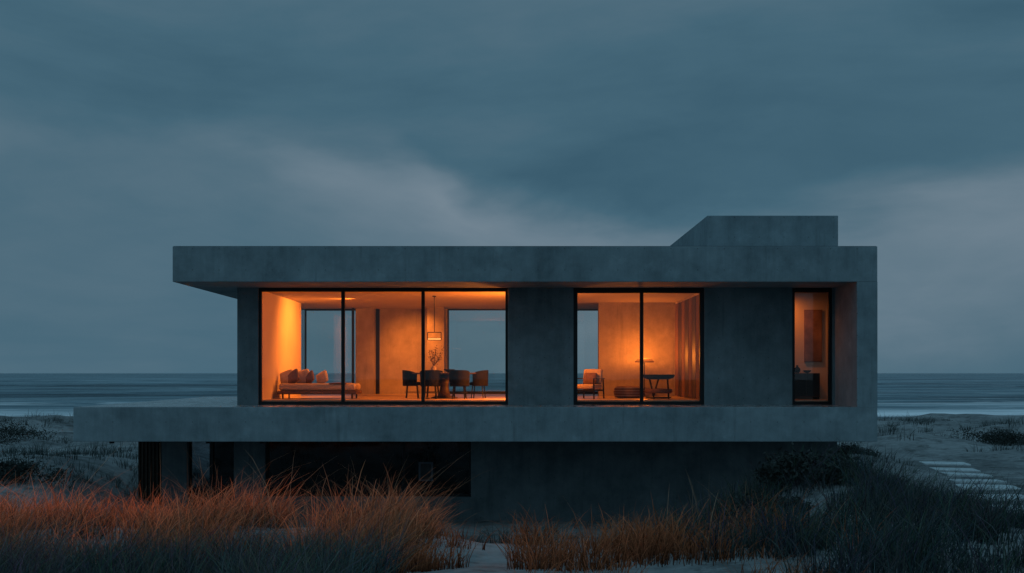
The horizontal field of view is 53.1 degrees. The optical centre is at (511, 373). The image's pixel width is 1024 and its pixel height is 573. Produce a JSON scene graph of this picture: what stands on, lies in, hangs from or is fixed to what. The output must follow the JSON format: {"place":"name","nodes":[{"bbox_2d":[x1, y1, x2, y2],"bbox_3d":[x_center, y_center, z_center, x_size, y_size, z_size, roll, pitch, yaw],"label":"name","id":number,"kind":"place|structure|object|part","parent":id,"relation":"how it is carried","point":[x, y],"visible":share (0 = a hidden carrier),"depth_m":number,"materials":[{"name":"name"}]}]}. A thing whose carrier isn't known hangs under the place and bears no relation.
{"place":"outdoors","nodes":[
{"label":"outdoors","id":0,"kind":"place"},
{"bbox_2d":[190,482,468,504],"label":"room floor","id":1,"kind":"structure","parent":0,"point":[444,487],"depth_m":30.98,"materials":[{"name":"black concrete"}]},
{"bbox_2d":[416,453,435,493],"bbox_3d":[-2.478,2.861,28.968,0.486,1.207,0.515,0,0,-35],"label":"artist easel","id":2,"kind":"object","parent":1,"relation":"on","point":[426,467],"visible":0.82,"depth_m":28.86,"materials":[{"name":"brown wood"}]},
{"bbox_2d":[269,292,695,308],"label":"ceiling","id":3,"kind":"structure","parent":0,"point":[410,300],"depth_m":31.84,"materials":[{"name":"paint"}]},
{"bbox_2d":[306,309,355,310],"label":"back window frame","id":4,"kind":"object","parent":3,"relation":"attached to","point":[328,309],"visible":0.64,"depth_m":36.50,"materials":[{"name":"brown metal"}]},
{"bbox_2d":[427,296,441,339],"bbox_3d":[-2.300,-1.633,30.350,0.426,1.313,0.120,0,0,0],"label":"pendant lamp","id":5,"kind":"object","parent":3,"relation":"hanging from","point":[434,324],"visible":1,"depth_m":30.34,"materials":[{"name":"brown metal"}]},
{"bbox_2d":[449,309,504,309],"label":"back window frame","id":6,"kind":"object","parent":3,"relation":"attached to","point":[476,309],"visible":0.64,"depth_m":36.50,"materials":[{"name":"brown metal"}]},
{"bbox_2d":[578,309,597,310],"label":"back window frame","id":7,"kind":"object","parent":3,"relation":"attached to","point":[587,309],"visible":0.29,"depth_m":36.50,"materials":[{"name":"brown metal"}]},
{"bbox_2d":[0,413,1023,572],"bbox_3d":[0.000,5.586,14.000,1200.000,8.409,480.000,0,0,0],"label":"sand dunes","id":8,"kind":"structure","parent":0,"point":[491,557],"depth_m":30.15,"materials":[{"name":"beige sand"}]},
{"bbox_2d":[0,417,42,433],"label":"dune shrub","id":9,"kind":"object","parent":8,"relation":"on","point":[15,426],"visible":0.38,"depth_m":50.47,"materials":[{"name":"green plant"}]},
{"bbox_2d":[0,424,63,446],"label":"dune shrub","id":10,"kind":"object","parent":8,"relation":"on","point":[12,433],"visible":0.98,"depth_m":44.19,"materials":[{"name":"green plant"}]},
{"bbox_2d":[0,453,74,485],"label":"dune shrub","id":11,"kind":"object","parent":8,"relation":"on","point":[6,468],"visible":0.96,"depth_m":26.93,"materials":[{"name":"green plant"}]},
{"bbox_2d":[140,442,159,504],"bbox_3d":[-10.305,3.400,30.100,1.290,3.320,0.200,0,0,0],"label":"timber screen","id":12,"kind":"object","parent":8,"relation":"on","point":[148,469],"depth_m":30.00,"materials":[{"name":"brown wood"}]},
{"bbox_2d":[138,442,139,496],"bbox_3d":[-10.910,3.400,29.975,0.040,3.320,0.050,0,0,0],"label":"timber batten","id":13,"kind":"object","parent":12,"relation":"attached to","point":[138,468],"visible":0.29,"depth_m":29.95,"materials":[{"name":"brown wood"}]},
{"bbox_2d":[142,442,143,498],"bbox_3d":[-10.803,3.400,29.975,0.040,3.320,0.050,0,0,0],"label":"timber batten","id":14,"kind":"object","parent":12,"relation":"attached to","point":[142,469],"visible":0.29,"depth_m":29.95,"materials":[{"name":"brown wood"}]},
{"bbox_2d":[146,442,147,499],"bbox_3d":[-10.696,3.400,29.975,0.040,3.320,0.050,0,0,0],"label":"timber batten","id":15,"kind":"object","parent":12,"relation":"attached to","point":[146,470],"visible":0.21,"depth_m":29.95,"materials":[{"name":"brown wood"}]},
{"bbox_2d":[149,442,150,500],"bbox_3d":[-10.589,3.400,29.975,0.040,3.320,0.050,0,0,0],"label":"timber batten","id":16,"kind":"object","parent":12,"relation":"attached to","point":[149,469],"visible":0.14,"depth_m":29.95,"materials":[{"name":"brown wood"}]},
{"bbox_2d":[153,442,154,501],"bbox_3d":[-10.482,3.400,29.975,0.040,3.320,0.050,0,0,0],"label":"timber batten","id":17,"kind":"object","parent":12,"relation":"attached to","point":[153,470],"visible":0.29,"depth_m":29.95,"materials":[{"name":"brown wood"}]},
{"bbox_2d":[157,444,158,502],"bbox_3d":[-10.375,3.400,29.975,0.040,3.320,0.050,0,0,0],"label":"timber batten","id":18,"kind":"object","parent":12,"relation":"attached to","point":[157,471],"visible":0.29,"depth_m":29.95,"materials":[{"name":"brown wood"}]},
{"bbox_2d":[160,442,161,505],"bbox_3d":[-10.268,3.400,29.975,0.040,3.320,0.050,0,0,0],"label":"timber batten","id":19,"kind":"object","parent":8,"relation":"on","point":[161,469],"visible":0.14,"depth_m":29.95,"materials":[{"name":"brown wood"}]},
{"bbox_2d":[162,442,191,515],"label":"column","id":20,"kind":"structure","parent":8,"relation":"on","point":[176,459],"depth_m":28.20,"materials":[{"name":"concrete"}]},
{"bbox_2d":[211,442,213,510],"bbox_3d":[-8.310,3.400,28.387,0.060,3.320,0.055,0,0,0],"label":"mullion","id":21,"kind":"object","parent":8,"relation":"on","point":[212,464],"visible":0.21,"depth_m":28.36,"materials":[{"name":"brown metal"}]},
{"bbox_2d":[234,442,265,506],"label":"column","id":22,"kind":"structure","parent":8,"relation":"on","point":[245,463],"depth_m":28.20,"materials":[{"name":"concrete"}]},
{"bbox_2d":[210,442,468,481],"bbox_3d":[-5.365,3.400,32.600,8.470,3.320,0.200,0,0,0],"label":"room back","id":23,"kind":"object","parent":8,"relation":"on","point":[310,459],"visible":0.21,"depth_m":32.50,"materials":[{"name":"black"}]},
{"bbox_2d":[265,496,470,520],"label":"sill","id":24,"kind":"structure","parent":8,"relation":"on","point":[464,504],"depth_m":28.20,"materials":[{"name":"concrete"}]},
{"bbox_2d":[266,442,268,493],"bbox_3d":[-6.780,2.575,28.387,0.060,1.670,0.055,0,0,0],"label":"mullion","id":25,"kind":"object","parent":24,"relation":"on","point":[267,461],"visible":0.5,"depth_m":28.36,"materials":[{"name":"brown metal"}]},
{"bbox_2d":[266,494,470,495],"bbox_3d":[-3.970,3.375,28.349,5.680,0.070,0.019,0,0,0],"label":"frame","id":26,"kind":"object","parent":24,"relation":"on","point":[372,494],"visible":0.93,"depth_m":28.34,"materials":[{"name":"brown metal"}]},
{"bbox_2d":[469,442,470,493],"bbox_3d":[-1.160,2.575,28.387,0.060,1.670,0.055,0,0,0],"label":"mullion","id":27,"kind":"object","parent":24,"relation":"on","point":[470,468],"visible":0.64,"depth_m":28.36,"materials":[{"name":"brown metal"}]},
{"bbox_2d":[0,434,883,572],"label":"dune grass","id":28,"kind":"structure","parent":8,"relation":"on","point":[642,546],"depth_m":12.66,"materials":[{"name":"brown plant"}]},
{"bbox_2d":[0,410,1023,572],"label":"dune grass","id":29,"kind":"structure","parent":8,"relation":"on","point":[888,500],"depth_m":10.28,"materials":[{"name":"plant"}]},
{"bbox_2d":[471,442,836,521],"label":"wall","id":30,"kind":"structure","parent":8,"relation":"on","point":[610,478],"depth_m":28.20,"materials":[{"name":"concrete"}]},
{"bbox_2d":[73,407,876,441],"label":"terrace slab","id":31,"kind":"structure","parent":30,"relation":"on","point":[465,424],"depth_m":26.00,"materials":[{"name":"concrete"}]},
{"bbox_2d":[106,397,236,404],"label":"terrace paving side","id":32,"kind":"structure","parent":31,"relation":"on","point":[211,401],"depth_m":30.00,"materials":[{"name":"concrete"}]},
{"bbox_2d":[238,288,258,404],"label":"facade panel","id":33,"kind":"structure","parent":31,"relation":"on","point":[248,346],"depth_m":27.80,"materials":[{"name":"concrete"}]},
{"bbox_2d":[259,288,261,404],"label":"living window frame","id":34,"kind":"object","parent":31,"relation":"on","point":[260,346],"visible":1,"depth_m":27.85,"materials":[{"name":"brown metal"}]},
{"bbox_2d":[261,401,504,404],"bbox_3d":[-3.498,0.815,27.900,6.639,0.090,0.100,0,0,0],"label":"living window frame","id":35,"kind":"object","parent":31,"relation":"on","point":[382,402],"visible":1,"depth_m":27.85,"materials":[{"name":"brown metal"}]},
{"bbox_2d":[341,292,344,400],"bbox_3d":[-4.600,-0.725,27.900,0.090,2.990,0.106,0,0,0],"label":"living window mullion","id":36,"kind":"object","parent":35,"relation":"on","point":[342,346],"visible":1,"depth_m":27.85,"materials":[{"name":"brown metal"}]},
{"bbox_2d":[421,292,424,400],"bbox_3d":[-2.420,-0.725,27.900,0.090,2.990,0.106,0,0,0],"label":"living window mullion","id":37,"kind":"object","parent":35,"relation":"on","point":[422,346],"visible":1,"depth_m":27.85,"materials":[{"name":"brown metal"}]},
{"bbox_2d":[80,405,851,406],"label":"terrace paving","id":38,"kind":"structure","parent":31,"relation":"on","point":[466,406],"depth_m":26.40,"materials":[{"name":"concrete"}]},
{"bbox_2d":[505,288,507,404],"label":"living window frame","id":39,"kind":"object","parent":31,"relation":"on","point":[506,346],"visible":1,"depth_m":27.85,"materials":[{"name":"brown metal"}]},
{"bbox_2d":[508,288,573,404],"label":"facade panel","id":40,"kind":"structure","parent":31,"relation":"on","point":[540,346],"depth_m":27.80,"materials":[{"name":"concrete"}]},
{"bbox_2d":[574,288,577,404],"bbox_3d":[1.727,-0.730,27.900,0.110,3.180,0.100,0,0,0],"label":"lounge window frame","id":41,"kind":"object","parent":31,"relation":"on","point":[575,346],"visible":1,"depth_m":27.85,"materials":[{"name":"brown metal"}]},
{"bbox_2d":[578,401,699,404],"bbox_3d":[3.445,0.815,27.900,3.326,0.090,0.100,0,0,0],"label":"lounge window frame","id":42,"kind":"object","parent":31,"relation":"on","point":[638,402],"visible":1,"depth_m":27.85,"materials":[{"name":"brown metal"}]},
{"bbox_2d":[640,293,642,400],"bbox_3d":[3.530,-0.705,27.900,0.090,2.950,0.106,0,0,0],"label":"lounge window mullion","id":43,"kind":"object","parent":42,"relation":"on","point":[641,346],"visible":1,"depth_m":27.85,"materials":[{"name":"brown metal"}]},
{"bbox_2d":[699,288,703,404],"bbox_3d":[5.163,-0.730,27.900,0.110,3.180,0.100,0,0,0],"label":"lounge window frame","id":44,"kind":"object","parent":31,"relation":"on","point":[701,346],"visible":1,"depth_m":27.85,"materials":[{"name":"brown metal"}]},
{"bbox_2d":[704,288,791,404],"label":"facade panel","id":45,"kind":"structure","parent":31,"relation":"on","point":[747,346],"depth_m":27.80,"materials":[{"name":"concrete"}]},
{"bbox_2d":[792,288,794,404],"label":"hall window frame","id":46,"kind":"object","parent":31,"relation":"on","point":[793,346],"visible":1,"depth_m":27.85,"materials":[{"name":"brown metal"}]},
{"bbox_2d":[795,288,828,292],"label":"hall window frame","id":47,"kind":"object","parent":46,"relation":"attached to","point":[811,290],"visible":1,"depth_m":27.85,"materials":[{"name":"brown metal"}]},
{"bbox_2d":[795,401,828,404],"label":"hall window frame","id":48,"kind":"object","parent":31,"relation":"on","point":[811,402],"visible":1,"depth_m":27.85,"materials":[{"name":"brown metal"}]},
{"bbox_2d":[828,288,831,404],"bbox_3d":[8.658,-0.730,27.900,0.080,3.180,0.100,0,0,0],"label":"hall window frame","id":49,"kind":"object","parent":31,"relation":"on","point":[830,346],"visible":1,"depth_m":27.85,"materials":[{"name":"brown metal"}]},
{"bbox_2d":[832,288,834,404],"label":"facade panel","id":50,"kind":"structure","parent":31,"relation":"on","point":[833,346],"depth_m":27.80,"materials":[{"name":"concrete"}]},
{"bbox_2d":[835,282,876,406],"bbox_3d":[9.020,-0.725,26.900,0.520,3.190,1.800,0,0,0],"label":"end wall fin","id":51,"kind":"object","parent":31,"relation":"on","point":[855,344],"visible":0.93,"depth_m":26.04,"materials":[{"name":"grey concrete"}]},
{"bbox_2d":[173,246,876,298],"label":"roof slab","id":52,"kind":"structure","parent":51,"relation":"on","point":[228,271],"depth_m":26.00,"materials":[{"name":"grey concrete"}]},
{"bbox_2d":[261,288,504,291],"bbox_3d":[-3.498,-2.270,27.900,6.639,0.100,0.100,0,0,0],"label":"living window frame","id":53,"kind":"object","parent":52,"relation":"attached to","point":[382,289],"visible":1,"depth_m":27.85,"materials":[{"name":"brown metal"}]},
{"bbox_2d":[578,288,699,292],"bbox_3d":[3.445,-2.250,27.900,3.326,0.140,0.100,0,0,0],"label":"lounge window frame","id":54,"kind":"object","parent":52,"relation":"attached to","point":[638,290],"visible":1,"depth_m":27.85,"materials":[{"name":"brown metal"}]},
{"bbox_2d":[670,216,837,245],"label":"roof volume","id":55,"kind":"structure","parent":52,"relation":"on","point":[764,231],"depth_m":28.00,"materials":[{"name":"grey concrete"}]},
{"bbox_2d":[723,489,818,522],"bbox_3d":[3.651,1.805,13.926,1.567,0.463,1.152,0,0,-21],"label":"dune shrub","id":56,"kind":"object","parent":8,"relation":"on","point":[756,502],"visible":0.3,"depth_m":13.87,"materials":[{"name":"green plant"}]},
{"bbox_2d":[745,442,880,484],"bbox_3d":[4.569,1.376,15.544,1.966,0.665,1.532,0,0,31],"label":"dune shrub","id":57,"kind":"object","parent":8,"relation":"on","point":[789,462],"visible":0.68,"depth_m":15.42,"materials":[{"name":"green plant"}]},
{"bbox_2d":[837,442,885,456],"bbox_3d":[11.625,2.621,35.053,2.066,0.611,1.431,0,0,33],"label":"dune shrub","id":58,"kind":"object","parent":8,"relation":"on","point":[846,447],"visible":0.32,"depth_m":34.83,"materials":[{"name":"green plant"}]},
{"bbox_2d":[953,427,1023,445],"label":"dune shrub","id":59,"kind":"object","parent":8,"relation":"on","point":[1003,435],"visible":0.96,"depth_m":41.58,"materials":[{"name":"green plant"}]},
{"bbox_2d":[991,432,1023,444],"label":"dune shrub","id":60,"kind":"object","parent":8,"relation":"on","point":[1014,440],"visible":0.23,"depth_m":43.63,"materials":[{"name":"green plant"}]},
{"bbox_2d":[0,373,1023,417],"bbox_3d":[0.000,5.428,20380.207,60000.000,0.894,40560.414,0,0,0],"label":"sea","id":61,"kind":"structure","parent":0,"point":[899,394],"depth_m":328.13,"materials":[{"name":"liquid"}]},
{"bbox_2d":[0,0,1023,372],"label":"sky","id":62,"kind":"structure","parent":0,"point":[132,131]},
{"bbox_2d":[262,394,827,400],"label":"floor","id":63,"kind":"structure","parent":0,"point":[383,397],"depth_m":29.89,"materials":[{"name":"brown wood"}]},
{"bbox_2d":[262,292,300,399],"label":"side wall","id":64,"kind":"structure","parent":63,"relation":"on","point":[281,334],"depth_m":30.26,"materials":[{"name":"paint"}]},
{"bbox_2d":[237,288,237,404],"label":"side wall cladding","id":65,"kind":"structure","parent":64,"relation":"attached to","point":[237,346],"depth_m":27.80,"materials":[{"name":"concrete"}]},
{"bbox_2d":[301,308,303,369],"bbox_3d":[-7.414,-0.775,35.000,0.012,3.030,3.000,0,0,0],"label":"side glass","id":66,"kind":"object","parent":63,"relation":"on","point":[302,338],"visible":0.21,"depth_m":36.27,"materials":[{"name":"clear glass"}]},
{"bbox_2d":[304,309,306,368],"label":"back window frame","id":67,"kind":"object","parent":63,"relation":"on","point":[305,339],"visible":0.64,"depth_m":36.50,"materials":[{"name":"brown metal"}]},
{"bbox_2d":[277,369,361,398],"bbox_3d":[-5.662,0.303,30.000,2.384,0.874,1.060,0,0,0],"label":"daybed","id":68,"kind":"object","parent":63,"relation":"on","point":[295,381],"visible":1,"depth_m":29.67,"materials":[{"name":"fabric"}]},
{"bbox_2d":[352,308,353,382],"bbox_3d":[-5.580,-0.775,35.930,0.080,3.030,0.100,0,0,0],"label":"sliding door edge","id":69,"kind":"object","parent":63,"relation":"on","point":[352,345],"visible":0.64,"depth_m":35.88,"materials":[{"name":"brown metal"}]},
{"bbox_2d":[356,308,375,393],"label":"back pier","id":70,"kind":"structure","parent":63,"relation":"on","point":[366,349],"depth_m":36.00,"materials":[{"name":"paint"}]},
{"bbox_2d":[376,309,379,393],"bbox_3d":[-4.790,-0.775,36.610,0.140,3.030,0.180,0,0,0],"label":"dark slot","id":71,"kind":"object","parent":63,"relation":"on","point":[377,351],"visible":1,"depth_m":36.52,"materials":[{"name":"brown metal"}]},
{"bbox_2d":[402,370,419,397],"bbox_3d":[-2.985,0.326,30.497,0.570,0.832,0.598,0,0,-10],"label":"dining chair","id":72,"kind":"object","parent":63,"relation":"on","point":[409,378],"visible":0.96,"depth_m":30.24,"materials":[{"name":"fabric"}]},
{"bbox_2d":[380,309,446,393],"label":"back wall","id":73,"kind":"structure","parent":63,"relation":"on","point":[400,340],"depth_m":36.50,"materials":[{"name":"paint"}]},
{"bbox_2d":[420,370,440,398],"bbox_3d":[-2.358,0.326,29.535,0.598,0.832,0.570,0,0,-9],"label":"dining chair","id":74,"kind":"object","parent":63,"relation":"on","point":[432,377],"visible":0.75,"depth_m":29.29,"materials":[{"name":"fabric"}]},
{"bbox_2d":[426,370,442,397],"bbox_3d":[-2.400,0.326,31.115,0.598,0.832,0.570,0,0,0],"label":"dining chair","id":75,"kind":"object","parent":63,"relation":"on","point":[433,391],"visible":0.16,"depth_m":30.97,"materials":[{"name":"fabric"}]},
{"bbox_2d":[427,307,445,393],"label":"column","id":76,"kind":"structure","parent":63,"relation":"on","point":[440,319],"depth_m":35.60,"materials":[{"name":"paint"}]},
{"bbox_2d":[412,373,475,397],"bbox_3d":[-2.000,0.362,30.300,1.960,0.756,1.078,0,0,0],"label":"dining table","id":77,"kind":"object","parent":63,"relation":"on","point":[444,392],"visible":0.62,"depth_m":30.19,"materials":[{"name":"brown wood"}]},
{"bbox_2d":[428,345,444,369],"bbox_3d":[-2.231,-0.426,30.323,0.491,0.819,0.507,0,0,26],"label":"branch vase","id":78,"kind":"object","parent":77,"relation":"on","point":[433,367],"visible":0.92,"depth_m":30.29,"materials":[{"name":"ceramic"}]},
{"bbox_2d":[447,309,448,384],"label":"back window frame","id":79,"kind":"object","parent":63,"relation":"on","point":[447,339],"visible":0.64,"depth_m":36.50,"materials":[{"name":"brown metal"}]},
{"bbox_2d":[449,370,469,398],"bbox_3d":[-1.522,0.326,29.585,0.598,0.832,0.570,0,0,6],"label":"dining chair","id":80,"kind":"object","parent":63,"relation":"on","point":[459,377],"visible":1,"depth_m":29.37,"materials":[{"name":"fabric"}]},
{"bbox_2d":[449,391,504,393],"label":"back window frame","id":81,"kind":"object","parent":63,"relation":"on","point":[489,392],"visible":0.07,"depth_m":36.50,"materials":[{"name":"brown metal"}]},
{"bbox_2d":[469,370,487,397],"bbox_3d":[-0.985,0.326,30.448,0.570,0.832,0.598,0,0,10],"label":"dining chair","id":82,"kind":"object","parent":63,"relation":"on","point":[480,378],"visible":1,"depth_m":30.20,"materials":[{"name":"fabric"}]},
{"bbox_2d":[578,391,597,393],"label":"back window frame","id":83,"kind":"object","parent":63,"relation":"on","point":[587,392],"visible":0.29,"depth_m":36.50,"materials":[{"name":"brown metal"}]},
{"bbox_2d":[578,369,604,398],"bbox_3d":[2.223,0.311,29.605,0.700,0.861,0.772,0,0,29],"label":"armchair","id":84,"kind":"object","parent":63,"relation":"on","point":[593,379],"visible":0.9,"depth_m":29.65,"materials":[{"name":"brown fabric"}]},
{"bbox_2d":[613,386,644,397],"bbox_3d":[3.500,0.560,30.600,0.938,0.360,0.938,0,0,0],"label":"woven ottoman","id":85,"kind":"object","parent":63,"relation":"on","point":[626,391],"visible":0.91,"depth_m":30.22,"materials":[{"name":"brown fabric"}]},
{"bbox_2d":[598,303,674,395],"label":"wall","id":86,"kind":"structure","parent":63,"relation":"on","point":[618,340],"depth_m":33.20,"materials":[{"name":"paint"}]},
{"bbox_2d":[635,358,653,396],"bbox_3d":[4.180,0.140,32.300,0.600,1.200,0.600,0,0,0],"label":"floor lamp","id":87,"kind":"object","parent":63,"relation":"on","point":[646,360],"visible":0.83,"depth_m":32.16,"materials":[{"name":"brown metal"}]},
{"bbox_2d":[643,375,674,398],"bbox_3d":[4.250,0.394,29.700,0.940,0.708,0.940,0,0,0],"label":"table","id":88,"kind":"object","parent":63,"relation":"on","point":[656,389],"visible":1,"depth_m":29.39,"materials":[{"name":"wood"}]},
{"bbox_2d":[675,303,677,395],"bbox_3d":[5.258,-0.740,32.500,0.077,2.920,0.560,0,0,0],"label":"curtain","id":89,"kind":"object","parent":63,"relation":"on","point":[676,349],"visible":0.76,"depth_m":32.49,"materials":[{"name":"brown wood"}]},
{"bbox_2d":[678,302,681,395],"bbox_3d":[5.258,-0.740,31.880,0.077,2.920,0.560,0,0,0],"label":"curtain","id":90,"kind":"object","parent":63,"relation":"on","point":[680,349],"visible":0.76,"depth_m":31.72,"materials":[{"name":"brown fabric"}]},
{"bbox_2d":[682,301,684,396],"bbox_3d":[5.258,-0.740,31.260,0.077,2.920,0.560,0,0,0],"label":"curtain","id":91,"kind":"object","parent":63,"relation":"on","point":[683,348],"visible":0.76,"depth_m":31.17,"materials":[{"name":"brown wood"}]},
{"bbox_2d":[685,299,687,396],"bbox_3d":[5.258,-0.740,30.640,0.077,2.920,0.560,0,0,0],"label":"curtain","id":92,"kind":"object","parent":63,"relation":"on","point":[686,348],"visible":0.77,"depth_m":30.63,"materials":[{"name":"brown fabric"}]},
{"bbox_2d":[675,293,698,398],"bbox_3d":[5.375,-0.775,30.800,0.150,3.030,5.400,0,0,0],"label":"partition","id":93,"kind":"object","parent":63,"relation":"on","point":[684,300],"visible":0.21,"depth_m":30.92,"materials":[{"name":"paint"}]},
{"bbox_2d":[688,298,691,397],"bbox_3d":[5.258,-0.740,30.020,0.077,2.920,0.560,0,0,0],"label":"curtain","id":94,"kind":"object","parent":63,"relation":"on","point":[689,347],"visible":0.76,"depth_m":29.95,"materials":[{"name":"brown fabric"}]},
{"bbox_2d":[692,296,695,397],"bbox_3d":[5.258,-0.740,29.400,0.077,2.920,0.560,0,0,0],"label":"curtain","id":95,"kind":"object","parent":63,"relation":"on","point":[694,347],"visible":0.76,"depth_m":29.29,"materials":[{"name":"brown fabric"}]},
{"bbox_2d":[696,295,698,398],"bbox_3d":[5.258,-0.740,28.780,0.077,2.920,0.560,0,0,0],"label":"curtain","id":96,"kind":"object","parent":63,"relation":"on","point":[697,346],"visible":0.49,"depth_m":28.82,"materials":[{"name":"brown fabric"}]},
{"bbox_2d":[795,373,819,399],"bbox_3d":[8.220,0.370,28.810,0.760,0.740,0.460,0,0,0],"label":"hall cabinet","id":97,"kind":"object","parent":63,"relation":"on","point":[807,384],"visible":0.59,"depth_m":28.58,"materials":[{"name":"brown wood"}]},
{"bbox_2d":[795,365,799,372],"bbox_3d":[8.020,-0.112,28.800,0.180,0.220,0.180,0,0,0],"label":"vase","id":98,"kind":"object","parent":97,"relation":"on","point":[797,369],"visible":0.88,"depth_m":28.74,"materials":[{"name":"ceramic"}]},
{"bbox_3d":[8.030,0.330,28.589,0.360,0.620,0.017,0,0,0],"label":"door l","id":99,"kind":"part","parent":97,"relation":"part of","materials":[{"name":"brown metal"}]},
{"bbox_3d":[8.410,0.330,28.589,0.360,0.620,0.017,0,0,0],"label":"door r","id":100,"kind":"part","parent":97,"relation":"part of","materials":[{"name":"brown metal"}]},
{"bbox_2d":[795,293,827,398],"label":"hall back wall","id":101,"kind":"structure","parent":63,"relation":"on","point":[811,301],"depth_m":29.10,"materials":[{"name":"paint"}]},
{"bbox_2d":[804,310,821,361],"bbox_3d":[8.550,-1.060,29.075,0.500,1.480,0.041,0,0,0],"label":"picture","id":102,"kind":"object","parent":101,"relation":"attached to","point":[812,335],"depth_m":29.05,"materials":[{"name":"brown fabric"}]},
{"bbox_2d":[919,461,1023,512],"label":"stepping stone path","id":103,"kind":"structure","parent":0,"point":[954,470],"depth_m":30.08,"materials":[{"name":"grey stone"}]}
]}

